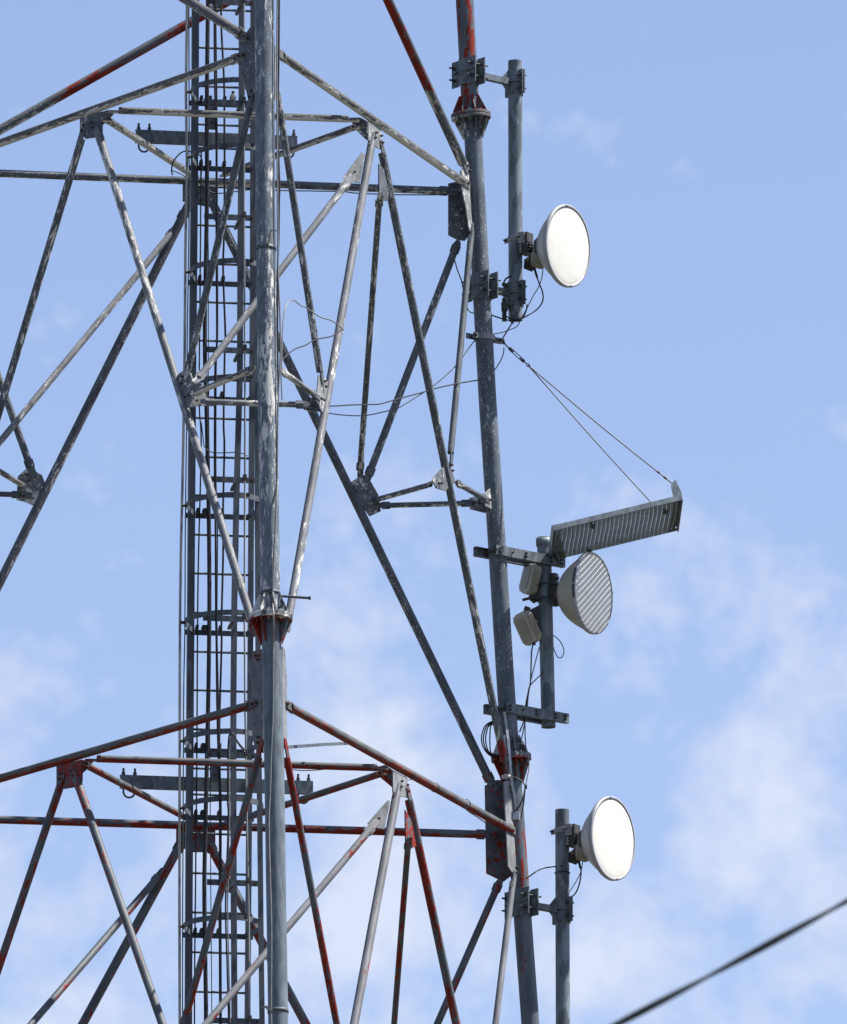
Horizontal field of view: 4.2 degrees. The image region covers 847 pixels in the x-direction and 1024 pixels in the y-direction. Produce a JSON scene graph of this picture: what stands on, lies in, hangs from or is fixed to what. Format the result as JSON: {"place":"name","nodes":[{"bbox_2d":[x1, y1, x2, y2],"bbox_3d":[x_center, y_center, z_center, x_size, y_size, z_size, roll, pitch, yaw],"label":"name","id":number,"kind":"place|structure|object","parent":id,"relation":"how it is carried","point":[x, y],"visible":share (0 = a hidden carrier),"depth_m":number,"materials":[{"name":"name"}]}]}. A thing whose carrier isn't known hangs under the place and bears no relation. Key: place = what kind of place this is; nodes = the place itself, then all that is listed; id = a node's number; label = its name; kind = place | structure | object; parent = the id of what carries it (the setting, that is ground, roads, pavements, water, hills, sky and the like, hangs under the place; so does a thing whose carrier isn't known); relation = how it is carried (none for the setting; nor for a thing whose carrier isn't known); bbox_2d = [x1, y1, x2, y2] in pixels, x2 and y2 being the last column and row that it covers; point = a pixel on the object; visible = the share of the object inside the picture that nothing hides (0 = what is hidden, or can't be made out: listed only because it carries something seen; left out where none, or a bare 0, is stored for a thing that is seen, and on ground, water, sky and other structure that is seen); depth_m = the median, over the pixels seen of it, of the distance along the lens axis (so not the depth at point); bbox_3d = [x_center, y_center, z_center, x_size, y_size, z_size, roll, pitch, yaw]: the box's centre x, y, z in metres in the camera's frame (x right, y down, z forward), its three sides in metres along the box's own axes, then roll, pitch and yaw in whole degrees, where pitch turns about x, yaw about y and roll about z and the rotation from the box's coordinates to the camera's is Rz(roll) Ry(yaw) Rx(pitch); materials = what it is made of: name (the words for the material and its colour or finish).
{"place":"outdoors","nodes":[
{"label":"outdoors","id":0,"kind":"place"},
{"bbox_2d":[0,0,846,1023],"label":"sky","id":1,"kind":"structure","parent":0,"point":[699,146],"materials":[{"name":"blue"}]},
{"bbox_2d":[612,898,846,1023],"bbox_3d":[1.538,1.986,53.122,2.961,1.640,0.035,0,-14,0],"label":"overhead cable","id":2,"kind":"object","parent":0,"point":[754,951],"visible":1,"depth_m":53.09,"materials":[{"name":"grey metal"}]},
{"label":"ground","id":3,"kind":"structure","parent":0,"visible":0},
{"bbox_2d":[0,0,538,1023],"bbox_3d":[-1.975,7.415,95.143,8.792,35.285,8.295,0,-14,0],"label":"lattice tower","id":4,"kind":"structure","parent":3,"relation":"on","point":[500,834],"depth_m":97.86,"materials":[{"name":"metal"}]},
{"bbox_2d":[172,170,247,193],"bbox_3d":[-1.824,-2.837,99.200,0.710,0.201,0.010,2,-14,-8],"label":"cable","id":5,"kind":"object","parent":4,"relation":"attached to","point":[204,188],"visible":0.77,"depth_m":99.17,"materials":[{"name":"black rubber"}]},
{"bbox_2d":[119,768,312,803],"bbox_3d":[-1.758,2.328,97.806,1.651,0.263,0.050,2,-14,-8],"label":"ladder beam","id":6,"kind":"structure","parent":4,"relation":"attached to","point":[145,782],"depth_m":97.75,"materials":[{"name":"metal"}]},
{"bbox_2d":[135,123,296,157],"bbox_3d":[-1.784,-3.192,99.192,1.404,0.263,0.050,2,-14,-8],"label":"ladder beam","id":7,"kind":"structure","parent":4,"relation":"attached to","point":[163,137],"depth_m":99.13,"materials":[{"name":"metal"}]},
{"bbox_2d":[178,0,264,1023],"bbox_3d":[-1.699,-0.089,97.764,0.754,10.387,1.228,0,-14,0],"label":"caged ladder","id":8,"kind":"object","parent":4,"relation":"attached to","point":[240,350],"visible":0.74,"depth_m":97.80,"materials":[{"name":"metal"}]},
{"bbox_2d":[182,7,189,1012],"bbox_3d":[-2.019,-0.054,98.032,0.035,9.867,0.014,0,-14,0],"label":"cable","id":9,"kind":"object","parent":8,"relation":"attached to","point":[185,494],"visible":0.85,"depth_m":98.00,"materials":[{"name":"black rubber"}]},
{"bbox_2d":[171,151,202,174],"bbox_3d":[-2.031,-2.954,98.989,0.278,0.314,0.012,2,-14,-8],"label":"cable","id":10,"kind":"object","parent":8,"relation":"attached to","point":[177,156],"visible":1,"depth_m":98.99,"materials":[{"name":"black rubber"}]},
{"bbox_2d":[194,153,201,1023],"bbox_3d":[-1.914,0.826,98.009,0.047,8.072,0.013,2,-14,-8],"label":"cable","id":11,"kind":"object","parent":8,"relation":"attached to","point":[197,596],"visible":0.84,"depth_m":98.02,"materials":[{"name":"black rubber"}]},
{"bbox_2d":[202,4,211,1019],"bbox_3d":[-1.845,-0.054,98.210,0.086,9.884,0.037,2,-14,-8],"label":"cable","id":12,"kind":"object","parent":8,"relation":"attached to","point":[204,876],"visible":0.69,"depth_m":98.02,"materials":[{"name":"black rubber"}]},
{"bbox_2d":[206,0,211,1023],"bbox_3d":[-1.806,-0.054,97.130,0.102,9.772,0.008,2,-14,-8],"label":"cable","id":13,"kind":"object","parent":8,"relation":"attached to","point":[209,518],"visible":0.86,"depth_m":97.04,"materials":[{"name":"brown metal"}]},
{"bbox_2d":[213,0,219,1023],"bbox_3d":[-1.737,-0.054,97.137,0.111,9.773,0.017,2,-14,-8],"label":"cable","id":14,"kind":"object","parent":8,"relation":"attached to","point":[215,539],"visible":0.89,"depth_m":97.05,"materials":[{"name":"black rubber"}]},
{"bbox_2d":[215,0,221,1023],"bbox_3d":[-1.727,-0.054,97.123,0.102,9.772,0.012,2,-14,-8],"label":"cable","id":15,"kind":"object","parent":8,"relation":"attached to","point":[217,528],"visible":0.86,"depth_m":97.00,"materials":[{"name":"black rubber"}]},
{"bbox_2d":[219,5,225,727],"bbox_3d":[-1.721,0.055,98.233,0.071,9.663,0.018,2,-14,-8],"label":"cable","id":16,"kind":"object","parent":8,"relation":"attached to","point":[224,365],"visible":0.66,"depth_m":98.51,"materials":[{"name":"black rubber"}]},
{"bbox_2d":[201,422,247,455],"bbox_3d":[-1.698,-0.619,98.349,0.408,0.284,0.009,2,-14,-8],"label":"cable","id":17,"kind":"object","parent":8,"relation":"attached to","point":[211,451],"visible":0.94,"depth_m":98.32,"materials":[{"name":"black rubber"}]},
{"bbox_2d":[225,732,244,1023],"bbox_3d":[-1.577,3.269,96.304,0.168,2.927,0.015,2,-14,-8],"label":"cable","id":18,"kind":"object","parent":8,"relation":"attached to","point":[226,858],"visible":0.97,"depth_m":96.39,"materials":[{"name":"black rubber"}]},
{"bbox_2d":[227,735,245,1023],"bbox_3d":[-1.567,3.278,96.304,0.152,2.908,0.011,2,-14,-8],"label":"cable","id":19,"kind":"object","parent":8,"relation":"attached to","point":[228,879],"visible":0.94,"depth_m":96.31,"materials":[{"name":"black rubber"}]},
{"bbox_2d":[261,1005,272,1011],"bbox_3d":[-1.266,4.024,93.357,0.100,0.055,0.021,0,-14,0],"label":"cable clip","id":20,"kind":"object","parent":4,"relation":"attached to","point":[267,1008],"visible":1,"depth_m":93.35,"materials":[{"name":"metal"}]},
{"bbox_2d":[268,0,280,1023],"bbox_3d":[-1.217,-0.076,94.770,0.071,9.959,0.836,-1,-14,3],"label":"cable","id":21,"kind":"object","parent":4,"relation":"attached to","point":[275,507],"visible":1,"depth_m":94.73,"materials":[{"name":"black rubber"}]},
{"bbox_2d":[276,0,279,395],"bbox_3d":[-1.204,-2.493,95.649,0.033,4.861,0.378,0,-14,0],"label":"cable","id":22,"kind":"object","parent":4,"relation":"attached to","point":[278,187],"visible":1,"depth_m":95.71,"materials":[{"name":"grey rubber"}]},
{"bbox_2d":[260,589,310,599],"bbox_3d":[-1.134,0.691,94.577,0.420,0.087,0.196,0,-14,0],"label":"standoff rod","id":23,"kind":"object","parent":4,"relation":"attached to","point":[284,596],"visible":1,"depth_m":94.52,"materials":[{"name":"metal"}]},
{"bbox_2d":[281,329,341,360],"bbox_3d":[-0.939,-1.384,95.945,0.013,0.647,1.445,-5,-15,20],"label":"cable","id":24,"kind":"object","parent":4,"relation":"attached to","point":[310,342],"visible":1,"depth_m":95.93,"materials":[{"name":"grey rubber"}]},
{"bbox_2d":[280,299,343,399],"bbox_3d":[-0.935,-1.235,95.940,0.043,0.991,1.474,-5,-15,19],"label":"cable","id":25,"kind":"object","parent":4,"relation":"attached to","point":[282,335],"visible":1,"depth_m":95.45,"materials":[{"name":"grey rubber"}]},
{"bbox_2d":[275,190,446,194],"bbox_3d":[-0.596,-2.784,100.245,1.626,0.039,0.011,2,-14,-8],"label":"cable","id":26,"kind":"object","parent":4,"relation":"attached to","point":[358,193],"visible":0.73,"depth_m":100.24,"materials":[{"name":"grey rubber"}]},
{"bbox_2d":[280,337,477,415],"bbox_3d":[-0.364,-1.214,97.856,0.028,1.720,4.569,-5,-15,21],"label":"cable","id":27,"kind":"object","parent":4,"relation":"hanging from","point":[405,403],"visible":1,"depth_m":98.23,"materials":[{"name":"black rubber"}]},
{"bbox_2d":[279,378,484,406],"bbox_3d":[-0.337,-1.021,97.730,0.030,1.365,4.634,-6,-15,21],"label":"cable","id":28,"kind":"object","parent":4,"relation":"attached to","point":[390,400],"visible":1,"depth_m":97.91,"materials":[{"name":"black rubber"}]},
{"bbox_2d":[453,258,474,313],"bbox_3d":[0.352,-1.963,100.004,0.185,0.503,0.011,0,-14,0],"label":"cable","id":29,"kind":"object","parent":4,"relation":"attached to","point":[461,282],"visible":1,"depth_m":100.02,"materials":[{"name":"black rubber"}]},
{"bbox_2d":[463,807,485,822],"bbox_3d":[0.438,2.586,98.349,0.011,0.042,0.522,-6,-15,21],"label":"cable","id":30,"kind":"object","parent":4,"relation":"hanging from","point":[474,815],"visible":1,"depth_m":98.32,"materials":[{"name":"black rubber"}]},
{"bbox_2d":[466,332,504,343],"bbox_3d":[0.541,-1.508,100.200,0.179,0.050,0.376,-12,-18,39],"label":"stay bracket","id":31,"kind":"object","parent":4,"relation":"attached to","point":[475,335],"visible":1,"depth_m":100.11,"materials":[{"name":"metal"}]},
{"bbox_2d":[496,321,513,339],"bbox_3d":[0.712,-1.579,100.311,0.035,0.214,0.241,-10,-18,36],"label":"link rod","id":32,"kind":"object","parent":31,"relation":"attached to","point":[507,330],"visible":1,"depth_m":100.34,"materials":[{"name":"metal"}]},
{"bbox_2d":[502,340,529,366],"bbox_3d":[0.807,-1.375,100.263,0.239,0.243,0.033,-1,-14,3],"label":"turnbuckle","id":33,"kind":"object","parent":31,"relation":"attached to","point":[511,350],"visible":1,"depth_m":100.26,"materials":[{"name":"metal"}]},
{"bbox_2d":[529,367,650,501],"bbox_3d":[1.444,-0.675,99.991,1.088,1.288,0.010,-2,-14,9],"label":"stay wire","id":34,"kind":"object","parent":33,"relation":"attached to","point":[589,434],"visible":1,"depth_m":99.99,"materials":[{"name":"metal"}]},
{"bbox_2d":[449,55,526,321],"bbox_3d":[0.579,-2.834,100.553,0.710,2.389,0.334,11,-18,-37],"label":"antenna mount","id":35,"kind":"object","parent":4,"relation":"attached to","point":[511,80],"visible":1,"depth_m":100.61,"materials":[{"name":"metal"}]},
{"bbox_2d":[501,283,507,321],"bbox_3d":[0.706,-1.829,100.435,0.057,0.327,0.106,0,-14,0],"label":"surge arrester","id":36,"kind":"object","parent":35,"relation":"attached to","point":[505,309],"visible":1,"depth_m":100.42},
{"bbox_2d":[501,302,527,320],"bbox_3d":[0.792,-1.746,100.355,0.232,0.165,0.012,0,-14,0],"label":"cable","id":37,"kind":"object","parent":35,"relation":"attached to","point":[511,318],"visible":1,"depth_m":100.35,"materials":[{"name":"black rubber"}]},
{"bbox_2d":[503,204,590,287],"bbox_3d":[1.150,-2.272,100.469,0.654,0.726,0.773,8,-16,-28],"label":"dish antenna","id":38,"kind":"object","parent":35,"relation":"attached to","point":[559,250],"visible":1,"depth_m":100.30,"materials":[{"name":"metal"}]},
{"bbox_2d":[481,721,497,758],"bbox_3d":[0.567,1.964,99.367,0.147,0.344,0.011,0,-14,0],"label":"cable","id":39,"kind":"object","parent":4,"relation":"attached to","point":[482,742],"visible":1,"depth_m":99.36,"materials":[{"name":"black rubber"}]},
{"bbox_2d":[483,722,497,757],"bbox_3d":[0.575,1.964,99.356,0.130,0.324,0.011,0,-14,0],"label":"cable","id":40,"kind":"object","parent":4,"relation":"attached to","point":[484,743],"visible":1,"depth_m":99.35,"materials":[{"name":"black rubber"}]},
{"bbox_2d":[485,723,497,756],"bbox_3d":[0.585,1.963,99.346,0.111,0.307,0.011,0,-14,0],"label":"cable","id":41,"kind":"object","parent":4,"relation":"attached to","point":[485,741],"visible":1,"depth_m":99.34,"materials":[{"name":"black rubber"}]},
{"bbox_2d":[489,724,497,755],"bbox_3d":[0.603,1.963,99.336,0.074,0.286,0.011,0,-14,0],"label":"cable","id":42,"kind":"object","parent":4,"relation":"attached to","point":[490,741],"visible":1,"depth_m":99.33,"materials":[{"name":"black rubber"}]},
{"bbox_2d":[494,347,504,370],"bbox_3d":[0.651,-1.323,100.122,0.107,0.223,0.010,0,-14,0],"label":"cable","id":43,"kind":"object","parent":4,"relation":"attached to","point":[500,359],"visible":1,"depth_m":100.12,"materials":[{"name":"black rubber"}]},
{"bbox_2d":[503,712,516,809],"bbox_3d":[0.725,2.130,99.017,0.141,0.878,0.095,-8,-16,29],"label":"conduit strip","id":44,"kind":"object","parent":4,"relation":"attached to","point":[509,756],"visible":1,"depth_m":98.96,"materials":[{"name":"metal"}]},
{"bbox_2d":[502,774,510,778],"bbox_3d":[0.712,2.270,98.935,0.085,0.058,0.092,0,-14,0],"label":"hose clamp","id":45,"kind":"object","parent":44,"relation":"attached to","point":[506,776],"visible":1,"depth_m":98.90,"materials":[{"name":"metal"}]},
{"bbox_2d":[511,811,519,822],"bbox_3d":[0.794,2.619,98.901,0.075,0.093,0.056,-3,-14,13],"label":"junction box","id":46,"kind":"object","parent":4,"relation":"attached to","point":[515,815],"visible":1,"depth_m":98.88,"materials":[{"name":"metal"}]},
{"bbox_2d":[500,776,525,812],"bbox_3d":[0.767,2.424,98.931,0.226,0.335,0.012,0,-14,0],"label":"cable","id":47,"kind":"object","parent":46,"relation":"attached to","point":[523,793],"visible":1,"depth_m":98.93,"materials":[{"name":"black rubber"}]},
{"bbox_2d":[492,277,543,320],"bbox_3d":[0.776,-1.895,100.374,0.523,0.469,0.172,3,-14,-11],"label":"cable","id":48,"kind":"object","parent":4,"relation":"attached to","point":[530,313],"visible":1,"depth_m":100.36,"materials":[{"name":"black rubber"}]},
{"bbox_2d":[494,268,542,334],"bbox_3d":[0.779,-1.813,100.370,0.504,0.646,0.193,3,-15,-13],"label":"cable","id":49,"kind":"object","parent":4,"relation":"attached to","point":[528,305],"visible":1,"depth_m":100.38,"materials":[{"name":"black rubber"}]},
{"bbox_2d":[473,536,568,728],"bbox_3d":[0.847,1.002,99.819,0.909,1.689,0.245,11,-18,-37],"label":"antenna mount","id":50,"kind":"object","parent":4,"relation":"attached to","point":[546,715],"visible":1,"depth_m":99.86,"materials":[{"name":"metal"}]},
{"bbox_2d":[513,605,541,645],"bbox_3d":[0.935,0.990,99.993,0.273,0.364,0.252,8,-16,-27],"label":"radio unit","id":51,"kind":"object","parent":50,"relation":"attached to","point":[526,621],"visible":1,"depth_m":99.91,"materials":[{"name":"grey plastic"}]},
{"bbox_2d":[519,643,533,731],"bbox_3d":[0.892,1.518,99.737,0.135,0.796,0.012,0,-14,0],"label":"cable","id":52,"kind":"object","parent":51,"relation":"hanging from","point":[530,683],"visible":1,"depth_m":99.75,"materials":[{"name":"black rubber"}]},
{"bbox_2d":[519,562,541,603],"bbox_3d":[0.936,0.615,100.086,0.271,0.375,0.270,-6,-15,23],"label":"radio unit","id":53,"kind":"object","parent":50,"relation":"attached to","point":[530,577],"visible":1,"depth_m":99.99,"materials":[{"name":"grey plastic"}]},
{"bbox_2d":[521,644,540,738],"bbox_3d":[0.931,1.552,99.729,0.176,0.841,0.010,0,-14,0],"label":"cable","id":54,"kind":"object","parent":50,"relation":"hanging from","point":[529,689],"visible":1,"depth_m":99.75,"materials":[{"name":"black rubber"}]},
{"bbox_2d":[524,671,543,747],"bbox_3d":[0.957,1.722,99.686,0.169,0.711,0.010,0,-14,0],"label":"cable","id":55,"kind":"object","parent":50,"relation":"attached to","point":[526,705],"visible":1,"depth_m":99.66,"materials":[{"name":"black rubber"}]},
{"bbox_2d":[553,635,563,657],"bbox_3d":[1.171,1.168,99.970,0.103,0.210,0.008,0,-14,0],"label":"cable","id":56,"kind":"object","parent":50,"relation":"attached to","point":[562,646],"visible":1,"depth_m":99.96,"materials":[{"name":"black rubber"}]},
{"bbox_2d":[530,552,612,634],"bbox_3d":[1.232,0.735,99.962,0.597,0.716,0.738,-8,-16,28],"label":"dish antenna","id":57,"kind":"object","parent":50,"relation":"attached to","point":[581,594],"visible":1,"depth_m":99.77,"materials":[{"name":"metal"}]},
{"bbox_2d":[548,480,682,561],"bbox_3d":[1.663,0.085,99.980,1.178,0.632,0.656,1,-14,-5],"label":"ice shield","id":58,"kind":"object","parent":50,"relation":"attached to","point":[557,542],"visible":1,"depth_m":99.91,"materials":[{"name":"metal"}]},
{"bbox_2d":[528,365,671,483],"bbox_3d":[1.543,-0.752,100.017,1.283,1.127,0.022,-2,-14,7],"label":"stay wire","id":59,"kind":"object","parent":58,"relation":"attached to","point":[664,477],"visible":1,"depth_m":100.00,"materials":[{"name":"metal"}]},
{"bbox_2d":[518,751,529,821],"bbox_3d":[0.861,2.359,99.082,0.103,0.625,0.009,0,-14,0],"label":"cable","id":60,"kind":"object","parent":4,"relation":"attached to","point":[526,781],"visible":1,"depth_m":99.10,"materials":[{"name":"black rubber"}]},
{"bbox_2d":[502,808,573,1023],"bbox_3d":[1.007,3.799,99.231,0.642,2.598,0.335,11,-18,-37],"label":"antenna mount","id":61,"kind":"object","parent":4,"relation":"attached to","point":[559,908],"visible":1,"depth_m":99.37,"materials":[{"name":"metal"}]},
{"bbox_2d":[526,865,561,878],"bbox_3d":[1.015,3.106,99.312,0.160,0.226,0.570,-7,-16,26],"label":"cable","id":62,"kind":"object","parent":61,"relation":"attached to","point":[541,869],"visible":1,"depth_m":99.27,"materials":[{"name":"black rubber"}]},
{"bbox_2d":[549,796,635,880],"bbox_3d":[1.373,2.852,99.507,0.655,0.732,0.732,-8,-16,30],"label":"dish antenna","id":63,"kind":"object","parent":61,"relation":"attached to","point":[602,841],"visible":1,"depth_m":99.35,"materials":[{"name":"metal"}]},
{"bbox_2d":[572,868,581,895],"bbox_3d":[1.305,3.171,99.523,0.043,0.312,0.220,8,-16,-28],"label":"cable","id":64,"kind":"object","parent":63,"relation":"attached to","point":[579,882],"visible":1,"depth_m":99.44,"materials":[{"name":"black rubber"}]}
]}

